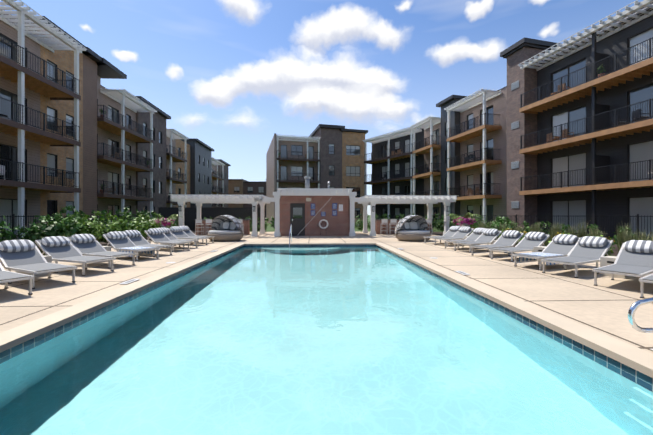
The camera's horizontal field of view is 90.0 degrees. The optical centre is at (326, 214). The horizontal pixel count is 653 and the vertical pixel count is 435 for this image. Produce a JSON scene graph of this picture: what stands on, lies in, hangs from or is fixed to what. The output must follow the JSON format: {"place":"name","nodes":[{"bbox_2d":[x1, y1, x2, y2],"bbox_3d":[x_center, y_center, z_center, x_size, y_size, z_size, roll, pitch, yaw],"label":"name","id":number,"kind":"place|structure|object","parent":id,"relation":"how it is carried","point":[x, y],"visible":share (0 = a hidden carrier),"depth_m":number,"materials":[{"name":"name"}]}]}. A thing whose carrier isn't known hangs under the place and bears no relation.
{"place":"outdoors","nodes":[
{"label":"outdoors","id":0,"kind":"place"},
{"bbox_2d":[0,0,230,239],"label":"wing","id":1,"kind":"structure","parent":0,"point":[75,133],"depth_m":24.28,"materials":[{"name":"beige paint"}]},
{"bbox_2d":[3,215,442,239],"bbox_3d":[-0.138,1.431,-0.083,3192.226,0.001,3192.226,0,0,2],"label":"ground","id":2,"kind":"structure","parent":0,"point":[269,228],"depth_m":31.97,"materials":[{"name":"beige concrete"}]},
{"bbox_2d":[0,205,181,255],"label":"plants","id":3,"kind":"object","parent":2,"relation":"on","point":[70,225],"visible":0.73,"depth_m":14.27,"materials":[{"name":"green plant"}]},
{"bbox_2d":[228,179,265,207],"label":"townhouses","id":4,"kind":"structure","parent":2,"relation":"on","point":[240,187],"depth_m":88.99,"materials":[{"name":"brown brick"}]},
{"bbox_2d":[0,231,652,377],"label":"deck","id":5,"kind":"structure","parent":2,"relation":"on","point":[581,308],"depth_m":6.16,"materials":[{"name":"concrete"}]},
{"bbox_2d":[0,207,274,239],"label":"fence","id":6,"kind":"object","parent":5,"relation":"on","point":[190,214],"visible":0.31,"depth_m":27.79,"materials":[{"name":"black metal"}]},
{"bbox_2d":[168,194,458,235],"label":"pergolas","id":7,"kind":"object","parent":5,"relation":"on","point":[429,201],"visible":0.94,"depth_m":21.40,"materials":[{"name":"white wood"}]},
{"bbox_2d":[193,219,433,234],"bbox_3d":[-0.743,0.826,22.939,16.773,1.090,1.374,0,0,-3],"label":"metal fence","id":8,"kind":"object","parent":5,"relation":"on","point":[382,226],"visible":0.44,"depth_m":22.62,"materials":[{"name":"metal"}]},
{"bbox_2d":[273,176,356,236],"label":"pool house","id":9,"kind":"structure","parent":5,"relation":"on","point":[307,210],"depth_m":21.25,"materials":[{"name":"red brick"}]},
{"bbox_2d":[207,215,430,240],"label":"daybeds","id":10,"kind":"object","parent":5,"relation":"on","point":[231,228],"visible":1,"depth_m":17.21,"materials":[{"name":"wicker"}]},
{"bbox_2d":[0,226,652,297],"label":"lounge chairs","id":11,"kind":"object","parent":5,"relation":"on","point":[26,260],"visible":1,"depth_m":8.25,"materials":[{"name":"silver metal"}]},
{"bbox_2d":[0,245,652,383],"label":"tiles","id":12,"kind":"object","parent":5,"relation":"in","point":[547,329],"depth_m":4.57,"materials":[{"name":"tile"}]},
{"bbox_2d":[0,246,652,434],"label":"water","id":13,"kind":"structure","parent":12,"relation":"in","point":[341,340],"depth_m":3.25,"materials":[{"name":"teal liquid"}]},
{"bbox_2d":[204,213,462,230],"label":"plants","id":14,"kind":"object","parent":5,"relation":"on","point":[359,223],"visible":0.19,"depth_m":27.06,"materials":[{"name":"green plant"}]},
{"bbox_2d":[435,214,470,230],"bbox_3d":[10.338,0.666,27.338,4.094,1.410,0.076,0,0,-16],"label":"fence","id":15,"kind":"object","parent":5,"relation":"on","point":[440,220],"visible":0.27,"depth_m":27.07,"materials":[{"name":"black metal"}]},
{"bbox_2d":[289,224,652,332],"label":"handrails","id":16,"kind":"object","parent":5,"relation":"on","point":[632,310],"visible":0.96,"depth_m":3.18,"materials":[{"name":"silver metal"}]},
{"bbox_2d":[446,212,652,255],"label":"plants","id":17,"kind":"object","parent":5,"relation":"on","point":[623,236],"visible":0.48,"depth_m":14.83,"materials":[{"name":"green plant"}]},
{"bbox_2d":[487,214,652,240],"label":"fence","id":18,"kind":"object","parent":5,"relation":"on","point":[587,218],"visible":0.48,"depth_m":17.54,"materials":[{"name":"black metal"}]},
{"bbox_2d":[362,127,423,218],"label":"building","id":19,"kind":"structure","parent":2,"relation":"on","point":[391,160],"depth_m":46.69,"materials":[{"name":"grey paint"}]},
{"bbox_2d":[266,124,367,223],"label":"building","id":20,"kind":"structure","parent":0,"point":[321,155],"depth_m":49.46,"materials":[{"name":"beige brick"}]},
{"bbox_2d":[0,0,643,214],"label":"sky","id":21,"kind":"structure","parent":0,"point":[229,76],"materials":[{"name":"blue"}]},
{"bbox_2d":[410,0,652,239],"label":"wing","id":22,"kind":"structure","parent":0,"point":[564,131],"depth_m":23.46,"materials":[{"name":"brick"}]}
]}

